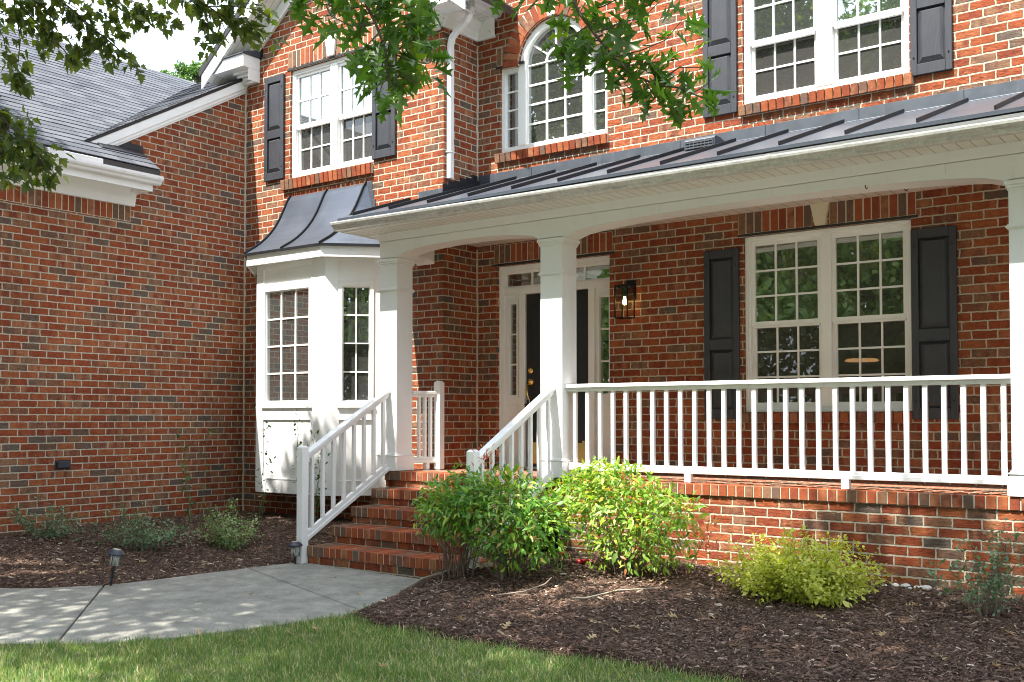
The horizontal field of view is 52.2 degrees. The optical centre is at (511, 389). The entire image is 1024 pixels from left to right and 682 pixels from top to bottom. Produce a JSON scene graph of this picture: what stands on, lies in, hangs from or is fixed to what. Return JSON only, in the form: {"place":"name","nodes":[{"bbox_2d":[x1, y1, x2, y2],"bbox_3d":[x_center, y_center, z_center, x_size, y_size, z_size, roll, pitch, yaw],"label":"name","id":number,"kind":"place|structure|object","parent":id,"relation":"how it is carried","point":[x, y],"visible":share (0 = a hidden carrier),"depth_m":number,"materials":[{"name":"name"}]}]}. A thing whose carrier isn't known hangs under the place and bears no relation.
{"place":"outdoors","nodes":[
{"label":"outdoors","id":0,"kind":"place"},
{"bbox_2d":[0,0,237,80],"label":"sky","id":1,"kind":"structure","parent":0,"point":[153,50],"materials":[{"name":"white"}]},
{"bbox_2d":[0,0,289,193],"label":"maple tree","id":2,"kind":"object","parent":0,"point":[50,40],"visible":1,"depth_m":6.56,"materials":[{"name":"green plant"}]},
{"bbox_2d":[0,563,422,646],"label":"concrete path","id":3,"kind":"structure","parent":0,"point":[214,602],"depth_m":8.59,"materials":[{"name":"grey concrete"}]},
{"bbox_2d":[0,545,752,681],"bbox_3d":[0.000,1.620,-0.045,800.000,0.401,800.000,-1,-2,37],"label":"lawn","id":4,"kind":"structure","parent":0,"point":[529,550],"depth_m":6.71,"materials":[{"name":"plant"}]},
{"bbox_2d":[0,510,352,588],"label":"mulch bed","id":5,"kind":"object","parent":4,"relation":"on","point":[92,559],"visible":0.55,"depth_m":10.50,"materials":[{"name":"wood"}]},
{"bbox_2d":[5,495,86,539],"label":"shrub","id":6,"kind":"object","parent":5,"relation":"on","point":[55,530],"visible":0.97,"depth_m":11.11,"materials":[{"name":"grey plant"}]},
{"bbox_2d":[107,548,124,585],"bbox_3d":[-3.593,1.689,9.383,0.152,0.518,0.150,11,2,14],"label":"path light","id":7,"kind":"object","parent":5,"relation":"in","point":[114,553],"visible":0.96,"depth_m":9.35,"materials":[{"name":"plastic"}]},
{"bbox_2d":[74,501,200,552],"bbox_3d":[-3.860,1.462,11.009,1.303,0.577,1.104,0,-2,10],"label":"shrub","id":8,"kind":"object","parent":5,"relation":"on","point":[135,541],"visible":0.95,"depth_m":10.90,"materials":[{"name":"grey plant"}]},
{"bbox_2d":[175,427,214,521],"bbox_3d":[-3.803,1.040,12.501,0.471,1.220,0.284,1,-2,-21],"label":"rose bush","id":9,"kind":"object","parent":5,"relation":"on","point":[188,478],"visible":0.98,"depth_m":12.50,"materials":[{"name":"green plant"}]},
{"bbox_2d":[194,498,263,551],"bbox_3d":[-3.006,1.491,11.390,1.003,0.620,0.712,-1,-2,37],"label":"shrub","id":10,"kind":"object","parent":5,"relation":"on","point":[222,537],"visible":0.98,"depth_m":11.31,"materials":[{"name":"green plant"}]},
{"bbox_2d":[255,421,275,521],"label":"rose bush","id":11,"kind":"object","parent":5,"relation":"on","point":[262,473],"visible":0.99,"depth_m":12.22,"materials":[{"name":"green plant"}]},
{"bbox_2d":[287,541,302,563],"bbox_3d":[-2.163,1.707,10.431,0.152,0.374,0.150,-2,-2,14],"label":"path light","id":12,"kind":"object","parent":5,"relation":"in","point":[295,545],"visible":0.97,"depth_m":10.41,"materials":[{"name":"plastic"}]},
{"bbox_2d":[292,405,332,527],"bbox_3d":[-2.263,0.919,11.917,0.469,1.487,0.551,1,-2,-21],"label":"rose bush","id":13,"kind":"object","parent":5,"relation":"on","point":[318,477],"visible":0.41,"depth_m":11.94,"materials":[{"name":"green plant"}]},
{"bbox_2d":[160,59,205,82],"bbox_3d":[-10.393,-4.013,33.780,1.860,13.454,1.574,1,-2,-35],"label":"pine tree","id":14,"kind":"object","parent":4,"relation":"on","point":[192,69],"visible":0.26,"depth_m":33.60,"materials":[{"name":"green plant"}]},
{"bbox_2d":[284,0,735,129],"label":"oak tree","id":15,"kind":"object","parent":4,"relation":"on","point":[417,44],"visible":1,"depth_m":3.82,"materials":[{"name":"green plant"}]},
{"bbox_2d":[0,0,1023,595],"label":"brick house","id":16,"kind":"structure","parent":4,"relation":"on","point":[238,246],"depth_m":11.50,"materials":[{"name":"red brick"}]},
{"bbox_2d":[244,181,385,495],"bbox_3d":[-2.578,-0.626,12.850,2.678,3.792,0.727,-1,-2,37],"label":"bay window","id":17,"kind":"structure","parent":16,"relation":"in","point":[303,267],"depth_m":12.57,"materials":[{"name":"white paint"}]},
{"bbox_2d":[292,50,372,177],"bbox_3d":[-2.222,-3.441,13.154,1.500,1.401,0.110,-1,-2,37],"label":"window","id":18,"kind":"structure","parent":16,"relation":"in","point":[330,131],"depth_m":13.23,"materials":[{"name":"white plastic"}]},
{"bbox_2d":[502,16,606,152],"bbox_3d":[0.498,-3.494,11.878,1.467,1.452,0.116,-1,-2,37],"label":"arched window","id":19,"kind":"structure","parent":16,"relation":"in","point":[535,109],"depth_m":11.94,"materials":[{"name":"white plastic"}]},
{"bbox_2d":[526,289,587,466],"bbox_3d":[0.502,-0.109,11.812,0.866,1.992,0.126,-1,-2,37],"label":"front door","id":20,"kind":"structure","parent":16,"relation":"in","point":[533,389],"depth_m":11.97,"materials":[{"name":"black paint"}]},
{"bbox_2d":[614,280,635,318],"bbox_3d":[1.207,-0.953,11.034,0.158,0.415,0.220,-1,-2,37],"label":"wall lantern","id":21,"kind":"object","parent":16,"relation":"attached to","point":[627,291],"depth_m":11.00,"materials":[{"name":"black metal"}]},
{"bbox_2d":[744,0,908,104],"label":"window","id":22,"kind":"structure","parent":16,"relation":"in","point":[826,27],"depth_m":9.96,"materials":[{"name":"white plastic"}]},
{"bbox_2d":[745,219,911,411],"bbox_3d":[2.995,-0.652,9.926,1.614,1.737,0.110,-1,-2,37],"label":"window","id":23,"kind":"structure","parent":16,"relation":"in","point":[827,320],"depth_m":9.88,"materials":[{"name":"white plastic"}]},
{"bbox_2d":[845,236,878,361],"bbox_3d":[3.886,-1.012,11.622,0.370,1.408,0.370,-1,-2,37],"label":"pendant lamp","id":24,"kind":"object","parent":16,"relation":"hanging from","point":[863,360],"visible":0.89,"depth_m":11.60,"materials":[{"name":"beige metal"}]},
{"bbox_2d":[347,550,1023,681],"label":"mulch bed","id":25,"kind":"object","parent":4,"relation":"on","point":[593,652],"visible":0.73,"depth_m":7.00,"materials":[{"name":"wood"}]},
{"bbox_2d":[400,553,490,591],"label":"bare branch","id":26,"kind":"object","parent":25,"relation":"on","point":[420,579],"visible":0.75,"depth_m":8.82,"materials":[{"name":"wood"}]},
{"bbox_2d":[410,458,502,577],"bbox_3d":[-0.487,1.115,8.975,0.936,1.072,0.812,-1,-2,37],"label":"nandina shrub","id":27,"kind":"object","parent":25,"relation":"on","point":[443,508],"visible":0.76,"depth_m":8.90,"materials":[{"name":"green plant"}]},
{"bbox_2d":[502,621,510,628],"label":"fallen leaf","id":28,"kind":"object","parent":25,"relation":"on","point":[507,624],"visible":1,"depth_m":7.33,"materials":[{"name":"beige plant"}]},
{"bbox_2d":[446,443,583,580],"bbox_3d":[-0.006,1.038,8.725,0.907,1.178,1.176,1,-2,-39],"label":"nandina shrub","id":29,"kind":"object","parent":25,"relation":"on","point":[529,502],"visible":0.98,"depth_m":8.61,"materials":[{"name":"green plant"}]},
{"bbox_2d":[495,577,551,595],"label":"bare branch","id":30,"kind":"object","parent":25,"relation":"on","point":[521,591],"visible":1,"depth_m":8.16,"materials":[{"name":"wood"}]},
{"bbox_2d":[577,559,589,563],"bbox_3d":[0.627,1.508,9.149,0.115,0.047,0.070,0,-2,-3],"label":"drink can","id":31,"kind":"object","parent":25,"relation":"on","point":[581,561],"visible":0.77,"depth_m":9.13,"materials":[{"name":"metal"}]},
{"bbox_2d":[587,633,596,639],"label":"fallen leaf","id":32,"kind":"object","parent":25,"relation":"on","point":[592,636],"visible":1,"depth_m":6.95,"materials":[{"name":"beige plant"}]},
{"bbox_2d":[572,587,659,598],"bbox_3d":[0.805,1.579,8.101,0.731,0.058,0.074,1,-2,-20],"label":"stick","id":33,"kind":"object","parent":25,"relation":"on","point":[610,592],"visible":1,"depth_m":8.07,"materials":[{"name":"wood"}]},
{"bbox_2d":[545,455,722,575],"bbox_3d":[0.978,1.074,8.726,1.792,1.032,0.972,-1,-2,37],"label":"nandina shrub","id":34,"kind":"object","parent":25,"relation":"on","point":[634,528],"visible":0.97,"depth_m":8.62,"materials":[{"name":"green plant"}]},
{"bbox_2d":[706,521,901,608],"bbox_3d":[2.146,1.322,7.772,1.443,0.681,1.009,-1,-2,37],"label":"golden shrub","id":35,"kind":"object","parent":25,"relation":"on","point":[787,576],"visible":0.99,"depth_m":7.60,"materials":[{"name":"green plant"}]},
{"bbox_2d":[922,585,931,590],"bbox_3d":[3.136,1.504,7.899,0.083,0.044,0.067,1,-2,-39],"label":"pebble","id":36,"kind":"object","parent":25,"relation":"on","point":[926,586],"visible":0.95,"depth_m":7.88,"materials":[{"name":"white stone"}]},
{"bbox_2d":[925,518,1023,618],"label":"sparse shrub","id":37,"kind":"object","parent":25,"relation":"on","point":[990,584],"visible":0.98,"depth_m":7.05,"materials":[{"name":"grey plant"}]}
]}

